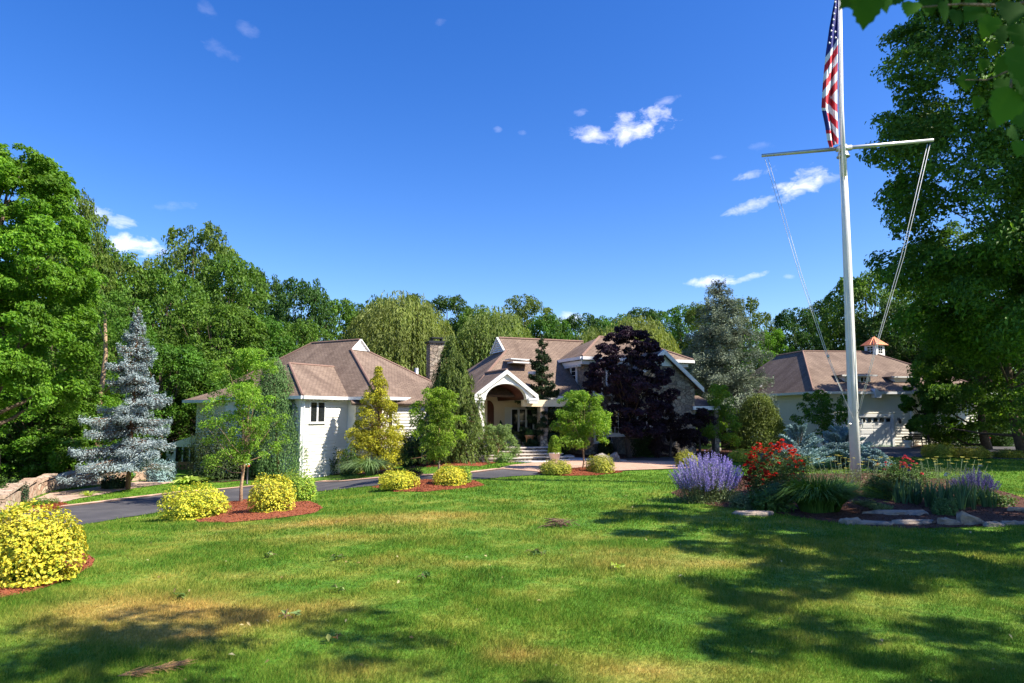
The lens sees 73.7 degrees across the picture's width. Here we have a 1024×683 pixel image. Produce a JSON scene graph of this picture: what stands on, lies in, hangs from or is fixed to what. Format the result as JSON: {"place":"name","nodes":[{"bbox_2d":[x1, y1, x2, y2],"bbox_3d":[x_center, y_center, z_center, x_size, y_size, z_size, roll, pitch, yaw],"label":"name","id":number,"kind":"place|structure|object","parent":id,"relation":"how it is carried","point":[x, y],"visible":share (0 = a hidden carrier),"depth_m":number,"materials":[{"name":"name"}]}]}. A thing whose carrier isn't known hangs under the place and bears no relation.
{"place":"outdoors","nodes":[
{"label":"outdoors","id":0,"kind":"place"},
{"bbox_2d":[2,469,542,536],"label":"driveway","id":1,"kind":"structure","parent":0,"point":[96,512],"depth_m":23.71,"materials":[{"name":"grey asphalt"}]},
{"bbox_2d":[0,0,1015,370],"label":"sky","id":2,"kind":"structure","parent":0,"point":[597,158],"materials":[{"name":"blue"}]},
{"bbox_2d":[0,439,1023,682],"bbox_3d":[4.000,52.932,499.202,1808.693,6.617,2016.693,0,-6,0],"label":"lawn","id":3,"kind":"structure","parent":0,"point":[181,473],"depth_m":8.33,"materials":[{"name":"green plant"}]},
{"bbox_2d":[0,353,48,470],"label":"broadleaf tree","id":4,"kind":"object","parent":3,"relation":"on","point":[13,430],"visible":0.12,"depth_m":32.79,"materials":[{"name":"green plant"}]},
{"bbox_2d":[0,498,89,587],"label":"yellow shrub","id":5,"kind":"object","parent":3,"relation":"on","point":[33,555],"visible":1,"depth_m":8.72,"materials":[{"name":"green plant"}]},
{"bbox_2d":[0,549,94,596],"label":"mulch","id":6,"kind":"object","parent":3,"relation":"on","point":[13,590],"visible":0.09,"depth_m":8.57,"materials":[{"name":"brown wood"}]},
{"bbox_2d":[0,143,108,462],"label":"bright maple tree","id":7,"kind":"object","parent":3,"relation":"on","point":[32,272],"visible":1,"depth_m":25.12,"materials":[{"name":"green plant"}]},
{"bbox_2d":[0,370,114,476],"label":"broadleaf tree","id":8,"kind":"object","parent":3,"relation":"on","point":[30,419],"visible":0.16,"depth_m":31.89,"materials":[{"name":"green plant"}]},
{"bbox_2d":[2,188,120,440],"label":"broadleaf tree","id":9,"kind":"object","parent":3,"relation":"on","point":[87,213],"visible":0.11,"depth_m":46.93,"materials":[{"name":"green plant"}]},
{"bbox_2d":[7,313,123,470],"bbox_3d":[-23.561,2.450,36.812,5.448,9.789,5.012,3,-7,-28],"label":"hemlock","id":10,"kind":"object","parent":3,"relation":"on","point":[97,374],"visible":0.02,"depth_m":36.92,"materials":[{"name":"green plant"}]},
{"bbox_2d":[0,347,136,481],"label":"hemlock","id":11,"kind":"object","parent":3,"relation":"on","point":[72,424],"visible":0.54,"depth_m":31.95,"materials":[{"name":"green plant"}]},
{"bbox_2d":[0,467,146,510],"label":"retaining wall","id":12,"kind":"structure","parent":3,"relation":"on","point":[42,484],"depth_m":27.44,"materials":[{"name":"stone"}]},
{"bbox_2d":[28,381,149,465],"bbox_3d":[-21.989,4.594,35.723,5.376,5.168,5.670,4,-7,-36],"label":"broadleaf tree","id":13,"kind":"object","parent":3,"relation":"on","point":[109,401],"visible":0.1,"depth_m":35.33,"materials":[{"name":"green plant"}]},
{"bbox_2d":[20,232,164,403],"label":"broadleaf tree","id":14,"kind":"object","parent":3,"relation":"on","point":[131,281],"visible":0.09,"depth_m":48.75,"materials":[{"name":"green plant"}]},
{"bbox_2d":[30,480,172,501],"bbox_3d":[-17.288,6.169,28.476,2.994,0.185,11.610,0,-6,0],"label":"mulch bed","id":15,"kind":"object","parent":3,"relation":"on","point":[62,496],"depth_m":27.98,"materials":[{"name":"beige stone"}]},
{"bbox_2d":[53,290,153,458],"bbox_3d":[-20.830,2.240,35.025,4.777,9.976,4.739,0,-6,0],"label":"pale trunked tree","id":16,"kind":"object","parent":3,"relation":"on","point":[106,337],"visible":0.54,"depth_m":35.10,"materials":[{"name":"green plant"}]},
{"bbox_2d":[56,306,176,489],"bbox_3d":[-16.752,2.464,29.396,4.429,8.138,4.346,3,-7,-26],"label":"blue spruce","id":17,"kind":"object","parent":3,"relation":"on","point":[126,423],"visible":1,"depth_m":29.04,"materials":[{"name":"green plant"}]},
{"bbox_2d":[55,313,177,439],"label":"broadleaf tree","id":18,"kind":"object","parent":3,"relation":"on","point":[117,325],"visible":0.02,"depth_m":44.18,"materials":[{"name":"green plant"}]},
{"bbox_2d":[143,458,177,481],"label":"evergreen shrub","id":19,"kind":"object","parent":3,"relation":"on","point":[159,476],"visible":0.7,"depth_m":32.52,"materials":[{"name":"green plant"}]},
{"bbox_2d":[96,342,226,469],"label":"broadleaf tree","id":20,"kind":"object","parent":3,"relation":"on","point":[188,363],"visible":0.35,"depth_m":40.93,"materials":[{"name":"green plant"}]},
{"bbox_2d":[112,266,225,432],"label":"broadleaf tree","id":21,"kind":"object","parent":3,"relation":"on","point":[175,293],"visible":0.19,"depth_m":49.50,"materials":[{"name":"green plant"}]},
{"bbox_2d":[166,436,194,469],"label":"sunroom","id":22,"kind":"structure","parent":3,"relation":"on","point":[176,455],"depth_m":39.51,"materials":[{"name":"glass"}]},
{"bbox_2d":[142,220,247,360],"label":"broadleaf tree","id":23,"kind":"object","parent":3,"relation":"on","point":[178,259],"visible":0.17,"depth_m":66.76,"materials":[{"name":"green plant"}]},
{"bbox_2d":[165,367,238,442],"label":"broadleaf tree","id":24,"kind":"object","parent":3,"relation":"on","point":[187,410],"visible":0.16,"depth_m":42.48,"materials":[{"name":"green plant"}]},
{"bbox_2d":[147,299,270,430],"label":"broadleaf tree","id":25,"kind":"object","parent":3,"relation":"on","point":[228,315],"visible":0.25,"depth_m":46.88,"materials":[{"name":"green plant"}]},
{"bbox_2d":[160,251,280,414],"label":"broadleaf tree","id":26,"kind":"object","parent":3,"relation":"on","point":[242,273],"visible":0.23,"depth_m":59.11,"materials":[{"name":"green plant"}]},
{"bbox_2d":[205,313,300,372],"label":"broadleaf tree","id":27,"kind":"object","parent":3,"relation":"on","point":[271,325],"visible":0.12,"depth_m":49.14,"materials":[{"name":"green plant"}]},
{"bbox_2d":[195,499,322,521],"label":"mulch","id":28,"kind":"object","parent":3,"relation":"on","point":[239,511],"visible":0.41,"depth_m":16.03,"materials":[{"name":"brown wood"}]},
{"bbox_2d":[157,481,231,520],"bbox_3d":[-7.718,3.870,16.621,1.710,0.910,1.553,0,-6,0],"label":"yellow shrub","id":29,"kind":"object","parent":28,"relation":"on","point":[199,506],"visible":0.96,"depth_m":16.29,"materials":[{"name":"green plant"}]},
{"bbox_2d":[197,347,291,501],"bbox_3d":[-9.396,2.983,23.644,3.055,5.681,2.984,-4,-7,35],"label":"dogwood tree","id":30,"kind":"object","parent":28,"relation":"on","point":[248,392],"visible":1,"depth_m":23.56,"materials":[{"name":"green plant"}]},
{"bbox_2d":[246,472,296,512],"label":"yellow shrub","id":31,"kind":"object","parent":28,"relation":"on","point":[272,498],"visible":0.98,"depth_m":16.27,"materials":[{"name":"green plant"}]},
{"bbox_2d":[276,468,317,501],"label":"yellow shrub","id":32,"kind":"object","parent":28,"relation":"on","point":[304,489],"visible":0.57,"depth_m":19.61,"materials":[{"name":"green plant"}]},
{"bbox_2d":[236,269,290,323],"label":"broadleaf tree","id":33,"kind":"object","parent":3,"relation":"on","point":[273,287],"visible":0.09,"depth_m":68.20,"materials":[{"name":"green plant"}]},
{"bbox_2d":[26,468,501,512],"bbox_3d":[-8.831,5.559,26.930,15.587,1.183,8.790,2,-6,-20],"label":"paver border","id":34,"kind":"object","parent":3,"relation":"on","point":[117,499],"visible":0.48,"depth_m":25.98,"materials":[{"name":"grey stone"}]},
{"bbox_2d":[248,357,309,480],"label":"columnar juniper","id":35,"kind":"object","parent":3,"relation":"on","point":[268,379],"visible":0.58,"depth_m":33.81,"materials":[{"name":"green plant"}]},
{"bbox_2d":[182,467,401,481],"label":"mulch","id":36,"kind":"object","parent":3,"relation":"on","point":[381,471],"visible":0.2,"depth_m":32.96,"materials":[{"name":"brown wood"}]},
{"bbox_2d":[181,406,249,482],"bbox_3d":[-14.538,4.979,33.543,2.726,3.726,2.710,-4,-7,35],"label":"evergreen shrub","id":37,"kind":"object","parent":36,"relation":"on","point":[200,452],"visible":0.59,"depth_m":33.02,"materials":[{"name":"green plant"}]},
{"bbox_2d":[265,318,334,361],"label":"broadleaf tree","id":38,"kind":"object","parent":3,"relation":"on","point":[308,335],"visible":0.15,"depth_m":51.52,"materials":[{"name":"green plant"}]},
{"bbox_2d":[262,276,338,359],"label":"broadleaf tree","id":39,"kind":"object","parent":3,"relation":"on","point":[307,296],"visible":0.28,"depth_m":55.26,"materials":[{"name":"green plant"}]},
{"bbox_2d":[182,339,433,477],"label":"house","id":40,"kind":"structure","parent":3,"relation":"on","point":[331,379],"depth_m":36.88,"materials":[{"name":"white paint"}]},
{"bbox_2d":[311,298,371,344],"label":"broadleaf tree","id":41,"kind":"object","parent":3,"relation":"on","point":[345,309],"visible":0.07,"depth_m":59.48,"materials":[{"name":"green plant"}]},
{"bbox_2d":[334,456,404,475],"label":"fountain grass","id":42,"kind":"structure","parent":3,"relation":"on","point":[369,467],"depth_m":30.46,"materials":[{"name":"green plant"}]},
{"bbox_2d":[336,366,407,473],"bbox_3d":[-6.741,4.169,35.196,3.895,5.876,3.611,4,-7,-36],"label":"golden cypress","id":43,"kind":"object","parent":3,"relation":"on","point":[389,434],"visible":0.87,"depth_m":34.83,"materials":[{"name":"yellow plant"}]},
{"bbox_2d":[341,290,455,377],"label":"weeping willow","id":44,"kind":"object","parent":3,"relation":"on","point":[411,324],"visible":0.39,"depth_m":55.74,"materials":[{"name":"green plant"}]},
{"bbox_2d":[372,479,483,491],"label":"mulch","id":45,"kind":"object","parent":3,"relation":"on","point":[426,485],"visible":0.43,"depth_m":20.43,"materials":[{"name":"brown wood"}]},
{"bbox_2d":[377,467,420,489],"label":"yellow shrub","id":46,"kind":"object","parent":45,"relation":"on","point":[397,481],"visible":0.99,"depth_m":20.35,"materials":[{"name":"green plant"}]},
{"bbox_2d":[432,463,466,485],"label":"yellow shrub","id":47,"kind":"object","parent":45,"relation":"on","point":[447,476],"visible":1,"depth_m":20.68,"materials":[{"name":"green plant"}]},
{"bbox_2d":[407,386,468,471],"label":"dogwood tree","id":48,"kind":"object","parent":3,"relation":"on","point":[441,439],"visible":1,"depth_m":24.62,"materials":[{"name":"green plant"}]},
{"bbox_2d":[381,334,511,464],"bbox_3d":[-2.954,2.671,31.323,5.913,6.114,4.844,0,-6,0],"label":"weeping conifer","id":49,"kind":"object","parent":3,"relation":"on","point":[452,373],"visible":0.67,"depth_m":30.59,"materials":[{"name":"green plant"}]},
{"bbox_2d":[426,294,471,359],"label":"broadleaf tree","id":50,"kind":"object","parent":3,"relation":"on","point":[443,306],"visible":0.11,"depth_m":83.81,"materials":[{"name":"green plant"}]},
{"bbox_2d":[455,306,531,369],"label":"weeping willow","id":51,"kind":"object","parent":3,"relation":"on","point":[478,345],"visible":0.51,"depth_m":60.48,"materials":[{"name":"green plant"}]},
{"bbox_2d":[475,424,521,462],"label":"mugo pine","id":52,"kind":"object","parent":3,"relation":"on","point":[505,430],"visible":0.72,"depth_m":31.34,"materials":[{"name":"green plant"}]},
{"bbox_2d":[483,293,559,355],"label":"broadleaf tree","id":53,"kind":"object","parent":3,"relation":"on","point":[524,314],"visible":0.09,"depth_m":75.98,"materials":[{"name":"green plant"}]},
{"bbox_2d":[350,336,719,468],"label":"house","id":54,"kind":"structure","parent":3,"relation":"on","point":[500,374],"depth_m":36.80,"materials":[{"name":"brown"}]},
{"bbox_2d":[509,336,575,449],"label":"slender fir","id":55,"kind":"object","parent":3,"relation":"on","point":[540,368],"visible":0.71,"depth_m":34.44,"materials":[{"name":"green plant"}]},
{"bbox_2d":[526,313,577,339],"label":"broadleaf tree","id":56,"kind":"object","parent":3,"relation":"on","point":[563,326],"visible":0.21,"depth_m":71.50,"materials":[{"name":"green plant"}]},
{"bbox_2d":[550,390,612,467],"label":"dogwood tree","id":57,"kind":"object","parent":3,"relation":"on","point":[576,408],"visible":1,"depth_m":26.50,"materials":[{"name":"green plant"}]},
{"bbox_2d":[565,312,606,339],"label":"broadleaf tree","id":58,"kind":"object","parent":3,"relation":"on","point":[574,323],"visible":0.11,"depth_m":77.73,"materials":[{"name":"green plant"}]},
{"bbox_2d":[584,455,616,472],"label":"yellow shrub","id":59,"kind":"object","parent":3,"relation":"on","point":[606,466],"visible":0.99,"depth_m":24.98,"materials":[{"name":"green plant"}]},
{"bbox_2d":[581,324,680,458],"bbox_3d":[5.658,2.534,33.391,4.632,6.847,4.623,-4,-7,35],"label":"purple maple","id":60,"kind":"object","parent":3,"relation":"on","point":[622,382],"visible":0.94,"depth_m":32.72,"materials":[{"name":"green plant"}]},
{"bbox_2d":[601,312,681,353],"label":"weeping willow","id":61,"kind":"object","parent":3,"relation":"on","point":[652,329],"visible":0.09,"depth_m":60.86,"materials":[{"name":"green plant"}]},
{"bbox_2d":[565,448,774,458],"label":"mulch","id":62,"kind":"object","parent":3,"relation":"on","point":[723,451],"visible":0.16,"depth_m":36.15,"materials":[{"name":"brown wood"}]},
{"bbox_2d":[727,393,788,451],"bbox_3d":[14.479,4.817,40.085,3.799,3.606,3.878,0,-6,0],"label":"yew bush","id":63,"kind":"object","parent":62,"relation":"on","point":[757,410],"visible":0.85,"depth_m":39.37,"materials":[{"name":"green plant"}]},
{"bbox_2d":[648,410,693,457],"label":"purple beech","id":64,"kind":"object","parent":3,"relation":"on","point":[657,445],"visible":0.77,"depth_m":33.68,"materials":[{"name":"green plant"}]},
{"bbox_2d":[652,304,716,381],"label":"broadleaf tree","id":65,"kind":"object","parent":3,"relation":"on","point":[675,318],"visible":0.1,"depth_m":77.67,"materials":[{"name":"green plant"}]},
{"bbox_2d":[677,408,716,455],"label":"purple beech","id":66,"kind":"object","parent":3,"relation":"on","point":[698,419],"visible":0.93,"depth_m":33.97,"materials":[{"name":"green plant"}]},
{"bbox_2d":[672,301,732,372],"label":"broadleaf tree","id":67,"kind":"object","parent":3,"relation":"on","point":[688,318],"visible":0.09,"depth_m":72.19,"materials":[{"name":"green plant"}]},
{"bbox_2d":[695,383,743,446],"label":"dogwood tree","id":68,"kind":"object","parent":3,"relation":"on","point":[717,401],"visible":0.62,"depth_m":37.28,"materials":[{"name":"green plant"}]},
{"bbox_2d":[681,278,779,446],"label":"atlas cedar","id":69,"kind":"object","parent":3,"relation":"on","point":[716,372],"visible":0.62,"depth_m":44.34,"materials":[{"name":"green plant"}]},
{"bbox_2d":[707,296,780,373],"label":"broadleaf tree","id":70,"kind":"object","parent":3,"relation":"on","point":[752,306],"visible":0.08,"depth_m":69.84,"materials":[{"name":"green plant"}]},
{"bbox_2d":[729,327,798,374],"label":"broadleaf tree","id":71,"kind":"object","parent":3,"relation":"on","point":[776,345],"visible":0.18,"depth_m":63.78,"materials":[{"name":"green plant"}]},
{"bbox_2d":[762,423,834,468],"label":"dwarf blue spruce","id":72,"kind":"object","parent":3,"relation":"on","point":[804,447],"visible":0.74,"depth_m":26.77,"materials":[{"name":"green plant"}]},
{"bbox_2d":[763,307,836,353],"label":"broadleaf tree","id":73,"kind":"object","parent":3,"relation":"on","point":[790,322],"visible":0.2,"depth_m":69.39,"materials":[{"name":"green plant"}]},
{"bbox_2d":[789,389,859,449],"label":"dogwood tree","id":74,"kind":"object","parent":3,"relation":"on","point":[821,408],"visible":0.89,"depth_m":35.14,"materials":[{"name":"green plant"}]},
{"bbox_2d":[814,425,872,467],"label":"dwarf blue spruce","id":75,"kind":"object","parent":3,"relation":"on","point":[835,440],"visible":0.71,"depth_m":27.13,"materials":[{"name":"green plant"}]},
{"bbox_2d":[761,0,933,483],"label":"flagpole","id":76,"kind":"object","parent":3,"relation":"on","point":[842,149],"visible":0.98,"depth_m":20.22,"materials":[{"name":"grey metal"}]},
{"bbox_2d":[821,0,838,147],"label":"flag","id":77,"kind":"object","parent":76,"relation":"hanging from","point":[829,103],"visible":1,"depth_m":20.61,"materials":[{"name":"multicoloured fabric"}]},
{"bbox_2d":[671,473,1023,528],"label":"mulch","id":78,"kind":"object","parent":3,"relation":"on","point":[849,509],"visible":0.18,"depth_m":15.03,"materials":[{"name":"brown wood"}]},
{"bbox_2d":[668,450,743,503],"bbox_3d":[4.953,3.422,17.369,1.878,1.314,1.453,0,-6,0],"label":"catmint","id":79,"kind":"object","parent":78,"relation":"on","point":[712,479],"visible":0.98,"depth_m":17.11,"materials":[{"name":"purple plant"}]},
{"bbox_2d":[748,486,796,512],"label":"perennial","id":80,"kind":"object","parent":78,"relation":"on","point":[780,504],"visible":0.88,"depth_m":15.33,"materials":[{"name":"green plant"}]},
{"bbox_2d":[734,438,817,494],"bbox_3d":[6.936,3.330,17.904,2.247,1.613,1.721,0,-6,0],"label":"rose bush","id":81,"kind":"object","parent":78,"relation":"on","point":[765,474],"visible":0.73,"depth_m":17.67,"materials":[{"name":"red plant"}]},
{"bbox_2d":[757,473,887,512],"bbox_3d":[6.894,3.360,15.307,3.050,0.928,2.421,0,-6,0],"label":"grass clump","id":82,"kind":"object","parent":78,"relation":"on","point":[823,495],"visible":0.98,"depth_m":15.00,"materials":[{"name":"green plant"}]},
{"bbox_2d":[804,455,892,489],"bbox_3d":[9.026,3.614,18.361,2.174,1.102,1.233,0,-6,0],"label":"yarrow","id":83,"kind":"object","parent":78,"relation":"on","point":[852,473],"visible":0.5,"depth_m":18.30,"materials":[{"name":"green plant"}]},
{"bbox_2d":[861,474,896,499],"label":"dark shrub","id":84,"kind":"object","parent":78,"relation":"on","point":[878,485],"visible":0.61,"depth_m":16.56,"materials":[{"name":"green plant"}]},
{"bbox_2d":[868,455,933,488],"bbox_3d":[10.757,3.702,18.950,1.281,1.110,1.315,3,-7,-28],"label":"rose bush","id":85,"kind":"object","parent":78,"relation":"on","point":[893,474],"visible":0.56,"depth_m":18.73,"materials":[{"name":"green plant"}]},
{"bbox_2d":[885,464,937,504],"bbox_3d":[9.503,3.434,16.275,1.380,0.991,1.027,4,-7,-34],"label":"iris clump","id":86,"kind":"object","parent":78,"relation":"on","point":[900,495],"visible":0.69,"depth_m":16.12,"materials":[{"name":"green plant"}]},
{"bbox_2d":[929,493,959,515],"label":"juniper shrub","id":87,"kind":"object","parent":78,"relation":"on","point":[943,508],"visible":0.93,"depth_m":14.66,"materials":[{"name":"green plant"}]},
{"bbox_2d":[905,473,986,509],"bbox_3d":[9.932,3.436,15.666,1.566,0.854,1.136,-1,-6,9],"label":"iris clump","id":88,"kind":"object","parent":78,"relation":"on","point":[964,497],"visible":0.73,"depth_m":15.55,"materials":[{"name":"green plant"}]},
{"bbox_2d":[898,457,994,489],"bbox_3d":[12.009,3.716,19.011,2.534,1.027,1.170,0,-6,0],"label":"yarrow","id":89,"kind":"object","parent":78,"relation":"on","point":[938,474],"visible":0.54,"depth_m":18.98,"materials":[{"name":"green plant"}]},
{"bbox_2d":[948,468,1001,493],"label":"lavender","id":90,"kind":"object","parent":78,"relation":"on","point":[990,484],"visible":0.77,"depth_m":16.79,"materials":[{"name":"purple plant"}]},
{"bbox_2d":[727,337,993,446],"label":"garage","id":91,"kind":"structure","parent":3,"relation":"on","point":[882,415],"depth_m":47.10,"materials":[{"name":"brown"}]},
{"bbox_2d":[832,414,894,446],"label":"garage door","id":92,"kind":"structure","parent":91,"relation":"in","point":[879,428],"depth_m":45.13,"materials":[{"name":"white"}]},
{"bbox_2d":[817,268,919,363],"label":"broadleaf tree","id":93,"kind":"object","parent":3,"relation":"on","point":[862,287],"visible":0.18,"depth_m":61.38,"materials":[{"name":"green plant"}]},
{"bbox_2d":[860,446,895,471],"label":"dwarf blue spruce","id":94,"kind":"object","parent":3,"relation":"on","point":[874,453],"visible":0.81,"depth_m":25.32,"materials":[{"name":"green plant"}]},
{"bbox_2d":[855,298,965,379],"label":"broadleaf tree","id":95,"kind":"object","parent":3,"relation":"on","point":[883,305],"visible":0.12,"depth_m":57.83,"materials":[{"name":"green plant"}]},
{"bbox_2d":[898,373,957,447],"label":"maple","id":96,"kind":"object","parent":3,"relation":"on","point":[910,403],"visible":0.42,"depth_m":42.52,"materials":[{"name":"green plant"}]},
{"bbox_2d":[839,0,1023,157],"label":"shade tree","id":97,"kind":"object","parent":3,"relation":"on","point":[1006,102],"visible":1,"depth_m":2.13,"materials":[{"name":"green plant"}]},
{"bbox_2d":[855,0,1023,372],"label":"shade maple","id":98,"kind":"object","parent":3,"relation":"on","point":[982,325],"visible":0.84,"depth_m":29.88,"materials":[{"name":"green plant"}]},
{"bbox_2d":[885,318,1008,425],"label":"broadleaf tree","id":99,"kind":"object","parent":3,"relation":"on","point":[905,348],"visible":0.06,"depth_m":55.00,"materials":[{"name":"green plant"}]},
{"bbox_2d":[900,220,1023,452],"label":"shade maple","id":100,"kind":"object","parent":3,"relation":"on","point":[1011,396],"visible":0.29,"depth_m":38.46,"materials":[{"name":"green plant"}]},
{"bbox_2d":[913,267,1023,449],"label":"shade maple","id":101,"kind":"object","parent":3,"relation":"on","point":[970,425],"visible":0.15,"depth_m":41.83,"materials":[{"name":"green plant"}]},
{"bbox_2d":[501,460,688,471],"bbox_3d":[3.760,5.128,28.103,8.560,0.064,7.290,0,-6,0],"label":"paver apron","id":102,"kind":"object","parent":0,"point":[621,465],"visible":0.55,"depth_m":28.61,"materials":[{"name":"beige stone"}]},
{"bbox_2d":[620,442,1023,461],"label":"garage court","id":103,"kind":"object","parent":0,"point":[912,452],"visible":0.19,"depth_m":35.89,"materials":[{"name":"asphalt"}]},
{"bbox_2d":[920,442,958,457],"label":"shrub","id":104,"kind":"object","parent":103,"relation":"on","point":[939,451],"visible":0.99,"depth_m":33.57,"materials":[{"name":"green plant"}]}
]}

